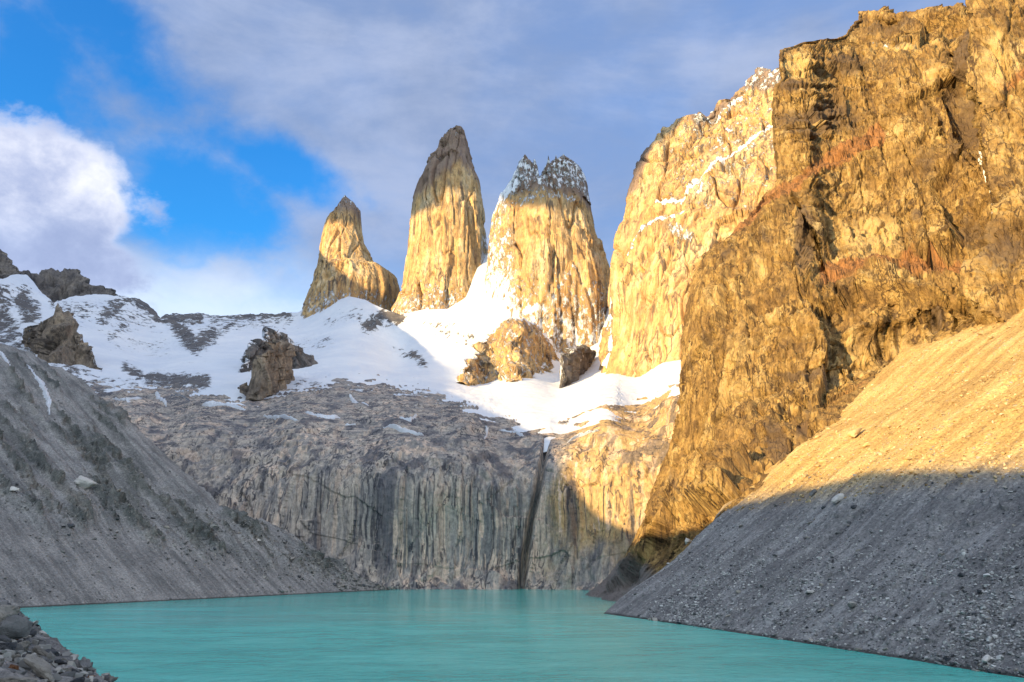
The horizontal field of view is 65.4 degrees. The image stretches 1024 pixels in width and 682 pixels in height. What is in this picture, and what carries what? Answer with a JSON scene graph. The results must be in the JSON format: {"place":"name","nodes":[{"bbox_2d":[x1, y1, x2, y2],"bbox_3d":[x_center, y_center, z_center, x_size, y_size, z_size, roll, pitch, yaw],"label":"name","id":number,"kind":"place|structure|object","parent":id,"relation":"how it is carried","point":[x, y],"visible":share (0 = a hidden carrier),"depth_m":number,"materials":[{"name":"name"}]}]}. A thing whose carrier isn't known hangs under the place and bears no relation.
{"place":"outdoors","nodes":[
{"label":"outdoors","id":0,"kind":"place"},
{"bbox_2d":[0,249,44,294],"bbox_3d":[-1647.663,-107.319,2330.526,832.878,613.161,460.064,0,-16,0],"label":"mountain peak","id":1,"kind":"structure","parent":0,"point":[8,268],"depth_m":2209.57,"materials":[{"name":"grey stone"}]},
{"bbox_2d":[0,597,107,681],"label":"bank","id":2,"kind":"structure","parent":0,"point":[5,670],"depth_m":10.34,"materials":[{"name":"grey stone"}]},
{"bbox_2d":[0,658,4,666],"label":"bank stone","id":3,"kind":"object","parent":2,"relation":"on","point":[2,660],"visible":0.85,"depth_m":8.74,"materials":[{"name":"stone"}]},
{"bbox_2d":[0,642,17,649],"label":"bank stone","id":4,"kind":"object","parent":2,"relation":"on","point":[8,645],"visible":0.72,"depth_m":9.96,"materials":[{"name":"stone"}]},
{"bbox_2d":[0,605,19,622],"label":"bank stone","id":5,"kind":"object","parent":2,"relation":"on","point":[7,610],"visible":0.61,"depth_m":11.97,"materials":[{"name":"stone"}]},
{"bbox_2d":[8,664,18,669],"bbox_3d":[-5.585,3.672,8.930,0.115,0.079,0.068,20,-7,-6],"label":"bank stone","id":6,"kind":"object","parent":2,"relation":"on","point":[12,666],"visible":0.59,"depth_m":8.92,"materials":[{"name":"brown stone"}]},
{"bbox_2d":[11,654,20,659],"bbox_3d":[-6.077,3.863,9.738,0.128,0.078,0.064,4,4,-27],"label":"bank stone","id":7,"kind":"object","parent":2,"relation":"on","point":[16,655],"visible":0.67,"depth_m":9.72,"materials":[{"name":"stone"}]},
{"bbox_2d":[0,615,35,639],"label":"bank stone","id":8,"kind":"object","parent":2,"relation":"on","point":[13,627],"visible":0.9,"depth_m":11.01,"materials":[{"name":"grey stone"}]},
{"bbox_2d":[0,676,37,681],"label":"bank stone","id":9,"kind":"object","parent":2,"relation":"on","point":[17,679],"visible":1,"depth_m":7.95,"materials":[{"name":"stone"}]},
{"bbox_2d":[14,644,29,653],"bbox_3d":[-6.224,3.918,10.110,0.155,0.119,0.304,5,-30,26],"label":"bank stone","id":10,"kind":"object","parent":2,"relation":"on","point":[18,647],"visible":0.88,"depth_m":10.05,"materials":[{"name":"grey stone"}]},
{"bbox_2d":[18,641,29,649],"bbox_3d":[-6.376,3.964,10.267,0.304,0.164,0.149,-6,1,-5],"label":"bank stone","id":11,"kind":"object","parent":2,"relation":"on","point":[25,644],"visible":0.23,"depth_m":10.28,"materials":[{"name":"stone"}]},
{"bbox_2d":[29,630,36,636],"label":"bank stone","id":12,"kind":"object","parent":2,"relation":"on","point":[33,633],"visible":0.33,"depth_m":12.00,"materials":[{"name":"stone"}]},
{"bbox_2d":[23,654,54,681],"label":"bank stone","id":13,"kind":"object","parent":2,"relation":"on","point":[39,666],"visible":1,"depth_m":8.91,"materials":[{"name":"stone"}]},
{"bbox_2d":[32,645,48,655],"bbox_3d":[-6.194,4.102,10.489,0.256,0.088,0.118,31,-8,-2],"label":"bank stone","id":14,"kind":"object","parent":2,"relation":"on","point":[38,649],"visible":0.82,"depth_m":10.45,"materials":[{"name":"stone"}]},
{"bbox_2d":[45,649,59,655],"bbox_3d":[-6.298,4.264,10.854,0.175,0.117,0.255,11,-5,18],"label":"bank stone","id":15,"kind":"object","parent":2,"relation":"on","point":[55,652],"visible":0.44,"depth_m":10.85,"materials":[{"name":"stone"}]},
{"bbox_2d":[0,598,113,681],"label":"bank pebbles","id":16,"kind":"object","parent":2,"relation":"on","point":[20,662],"visible":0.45,"depth_m":10.40,"materials":[{"name":"stone"}]},
{"bbox_2d":[54,659,67,664],"bbox_3d":[-5.849,4.181,10.329,0.164,0.092,0.068,16,4,-13],"label":"bank stone","id":17,"kind":"object","parent":2,"relation":"on","point":[59,662],"visible":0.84,"depth_m":10.31,"materials":[{"name":"stone"}]},
{"bbox_2d":[60,668,71,672],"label":"bank stone","id":18,"kind":"object","parent":2,"relation":"on","point":[68,669],"visible":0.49,"depth_m":10.05,"materials":[{"name":"stone"}]},
{"bbox_2d":[70,676,84,681],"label":"bank stone","id":19,"kind":"object","parent":2,"relation":"on","point":[81,679],"visible":1,"depth_m":9.27,"materials":[{"name":"stone"}]},
{"bbox_2d":[79,657,91,670],"bbox_3d":[-5.892,4.457,10.983,0.153,0.210,0.350,-9,-14,-37],"label":"bank stone","id":20,"kind":"object","parent":2,"relation":"on","point":[85,664],"visible":0.72,"depth_m":10.91,"materials":[{"name":"grey stone"}]},
{"bbox_2d":[20,268,117,302],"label":"mountain ridge","id":21,"kind":"structure","parent":0,"point":[53,285],"depth_m":2364.03,"materials":[{"name":"grey stone"}]},
{"bbox_2d":[0,343,389,607],"bbox_3d":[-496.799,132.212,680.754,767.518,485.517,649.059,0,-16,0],"label":"moraine","id":22,"kind":"structure","parent":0,"point":[55,457],"depth_m":626.31,"materials":[{"name":"grey gravel"}]},
{"bbox_2d":[0,351,10,364],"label":"snow patch","id":23,"kind":"object","parent":22,"relation":"on","point":[3,357],"visible":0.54,"depth_m":780.67,"materials":[{"name":"white snow"}]},
{"bbox_2d":[10,486,18,490],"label":"boulder","id":24,"kind":"object","parent":22,"relation":"on","point":[13,488],"visible":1,"depth_m":552.50,"materials":[{"name":"stone"}]},
{"bbox_2d":[27,365,51,413],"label":"snow patch","id":25,"kind":"object","parent":22,"relation":"on","point":[45,392],"visible":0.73,"depth_m":751.53,"materials":[{"name":"white snow"}]},
{"bbox_2d":[73,475,97,488],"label":"boulder","id":26,"kind":"object","parent":22,"relation":"on","point":[83,482],"visible":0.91,"depth_m":610.73,"materials":[{"name":"stone"}]},
{"bbox_2d":[0,350,388,604],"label":"moraine stones","id":27,"kind":"object","parent":22,"relation":"on","point":[269,539],"visible":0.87,"depth_m":635.87,"materials":[{"name":"grey stone"}]},
{"bbox_2d":[85,373,679,589],"bbox_3d":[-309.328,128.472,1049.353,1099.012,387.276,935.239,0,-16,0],"label":"granite headwall","id":28,"kind":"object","parent":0,"point":[451,497],"visible":0.54,"depth_m":802.15,"materials":[{"name":"grey stone"}]},
{"bbox_2d":[114,397,141,401],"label":"snow patch","id":29,"kind":"object","parent":28,"relation":"on","point":[127,399],"visible":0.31,"depth_m":1071.42,"materials":[{"name":"white snow"}]},
{"bbox_2d":[155,391,166,405],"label":"snow patch","id":30,"kind":"object","parent":28,"relation":"on","point":[157,394],"visible":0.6,"depth_m":1124.53,"materials":[{"name":"white snow"}]},
{"bbox_2d":[170,394,189,399],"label":"snow patch","id":31,"kind":"object","parent":28,"relation":"on","point":[181,396],"visible":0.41,"depth_m":1135.92,"materials":[{"name":"grey snow"}]},
{"bbox_2d":[202,400,245,409],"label":"snow patch","id":32,"kind":"object","parent":28,"relation":"on","point":[212,403],"visible":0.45,"depth_m":1052.59,"materials":[{"name":"white snow"}]},
{"bbox_2d":[263,414,297,420],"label":"snow patch","id":33,"kind":"object","parent":28,"relation":"on","point":[284,416],"visible":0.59,"depth_m":955.89,"materials":[{"name":"white snow"}]},
{"bbox_2d":[305,411,339,418],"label":"snow patch","id":34,"kind":"object","parent":28,"relation":"on","point":[334,416],"visible":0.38,"depth_m":963.81,"materials":[{"name":"white snow"}]},
{"bbox_2d":[0,244,680,451],"bbox_3d":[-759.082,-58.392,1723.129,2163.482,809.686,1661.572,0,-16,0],"label":"snowfield","id":35,"kind":"structure","parent":28,"relation":"on","point":[132,342],"depth_m":1758.31,"materials":[{"name":"white snow"}]},
{"bbox_2d":[19,303,101,369],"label":"rock outcrop","id":36,"kind":"object","parent":35,"relation":"on","point":[56,337],"visible":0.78,"depth_m":1428.91,"materials":[{"name":"grey stone"}]},
{"bbox_2d":[237,339,295,400],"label":"rock outcrop","id":37,"kind":"object","parent":35,"relation":"on","point":[271,372],"visible":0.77,"depth_m":1197.24,"materials":[{"name":"brown stone"}]},
{"bbox_2d":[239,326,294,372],"bbox_3d":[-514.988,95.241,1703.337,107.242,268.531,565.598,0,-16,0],"label":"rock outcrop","id":38,"kind":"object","parent":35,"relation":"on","point":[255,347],"visible":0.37,"depth_m":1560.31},
{"bbox_2d":[291,345,317,368],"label":"rock outcrop","id":39,"kind":"object","parent":35,"relation":"on","point":[301,359],"visible":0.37,"depth_m":1583.41,"materials":[{"name":"grey stone"}]},
{"bbox_2d":[300,195,399,318],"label":"granite tower","id":40,"kind":"structure","parent":35,"relation":"on","point":[347,265],"depth_m":2393.51,"materials":[{"name":"beige stone"}]},
{"bbox_2d":[391,125,487,314],"bbox_3d":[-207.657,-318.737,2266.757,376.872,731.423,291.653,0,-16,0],"label":"granite tower","id":41,"kind":"structure","parent":35,"relation":"on","point":[447,251],"depth_m":2231.28,"materials":[{"name":"beige stone"}]},
{"bbox_2d":[456,317,559,385],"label":"rock outcrop","id":42,"kind":"object","parent":35,"relation":"on","point":[509,349],"visible":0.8,"depth_m":1635.42,"materials":[{"name":"stone"}]},
{"bbox_2d":[484,154,609,353],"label":"granite tower","id":43,"kind":"structure","parent":35,"relation":"on","point":[548,269],"depth_m":1976.46,"materials":[{"name":"beige stone"}]},
{"bbox_2d":[559,344,596,387],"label":"rock outcrop","id":44,"kind":"object","parent":35,"relation":"on","point":[576,362],"visible":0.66,"depth_m":1540.66,"materials":[{"name":"stone"}]},
{"bbox_2d":[349,394,368,405],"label":"snow patch","id":45,"kind":"object","parent":28,"relation":"on","point":[353,400],"visible":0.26,"depth_m":1117.65,"materials":[{"name":"white snow"}]},
{"bbox_2d":[383,424,422,435],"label":"snow patch","id":46,"kind":"object","parent":28,"relation":"on","point":[399,428],"visible":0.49,"depth_m":890.89,"materials":[{"name":"white snow"}]},
{"bbox_2d":[400,414,417,421],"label":"snow patch","id":47,"kind":"object","parent":28,"relation":"on","point":[410,418],"visible":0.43,"depth_m":934.46,"materials":[{"name":"white snow"}]},
{"bbox_2d":[500,429,523,435],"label":"snow patch","id":48,"kind":"object","parent":28,"relation":"on","point":[518,433],"visible":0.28,"depth_m":923.19,"materials":[{"name":"white snow"}]},
{"bbox_2d":[568,429,598,441],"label":"snow patch","id":49,"kind":"object","parent":28,"relation":"on","point":[581,434],"visible":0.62,"depth_m":853.37,"materials":[{"name":"white snow"}]},
{"bbox_2d":[0,0,965,317],"label":"sky","id":50,"kind":"structure","parent":0,"point":[179,156],"materials":[{"name":"blue"}]},
{"bbox_2d":[20,589,1023,681],"bbox_3d":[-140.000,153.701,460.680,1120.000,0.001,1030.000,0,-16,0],"label":"lake","id":51,"kind":"structure","parent":0,"point":[514,635],"depth_m":250.59,"materials":[{"name":"liquid"}]},
{"bbox_2d":[598,67,780,377],"bbox_3d":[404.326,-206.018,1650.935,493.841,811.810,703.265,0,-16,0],"label":"granite wall","id":52,"kind":"structure","parent":0,"point":[700,184],"depth_m":1538.13,"materials":[{"name":"beige stone"}]},
{"bbox_2d":[585,2,991,601],"bbox_3d":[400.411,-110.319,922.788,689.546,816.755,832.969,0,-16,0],"label":"cliff","id":53,"kind":"structure","parent":0,"point":[823,289],"depth_m":699.79,"materials":[{"name":"brown stone"}]},
{"bbox_2d":[978,151,991,203],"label":"snow patch","id":54,"kind":"object","parent":53,"relation":"on","point":[981,164],"visible":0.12,"depth_m":719.54,"materials":[{"name":"white snow"}]},
{"bbox_2d":[604,309,1023,677],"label":"scree","id":55,"kind":"structure","parent":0,"point":[946,510],"depth_m":325.50,"materials":[{"name":"grey gravel"}]},
{"bbox_2d":[809,489,816,495],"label":"boulder","id":56,"kind":"object","parent":55,"relation":"on","point":[813,492],"visible":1,"depth_m":383.44,"materials":[{"name":"grey stone"}]},
{"bbox_2d":[624,436,1023,675],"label":"scree stones","id":57,"kind":"object","parent":55,"relation":"on","point":[968,632],"visible":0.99,"depth_m":255.71,"materials":[{"name":"grey stone"}]},
{"bbox_2d":[831,493,843,503],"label":"boulder","id":58,"kind":"object","parent":55,"relation":"on","point":[838,497],"visible":1,"depth_m":350.67,"materials":[{"name":"stone"}]},
{"bbox_2d":[847,601,855,607],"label":"boulder","id":59,"kind":"object","parent":55,"relation":"on","point":[852,604],"visible":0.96,"depth_m":256.71,"materials":[{"name":"stone"}]},
{"bbox_2d":[847,427,862,437],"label":"boulder","id":60,"kind":"object","parent":55,"relation":"on","point":[853,433],"visible":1,"depth_m":442.28,"materials":[{"name":"stone"}]},
{"bbox_2d":[862,442,871,447],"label":"boulder","id":61,"kind":"object","parent":55,"relation":"on","point":[866,444],"visible":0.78,"depth_m":412.00,"materials":[{"name":"stone"}]},
{"bbox_2d":[721,315,1023,513],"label":"sunlit stones","id":62,"kind":"object","parent":55,"relation":"on","point":[946,455],"visible":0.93,"depth_m":383.45,"materials":[{"name":"beige gravel"}]},
{"bbox_2d":[981,654,990,662],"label":"boulder","id":63,"kind":"object","parent":55,"relation":"on","point":[986,658],"visible":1,"depth_m":190.23,"materials":[{"name":"stone"}]},
{"bbox_2d":[959,0,1023,325],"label":"cliff","id":64,"kind":"structure","parent":0,"point":[991,286],"depth_m":628.69,"materials":[{"name":"brown stone"}]}
]}

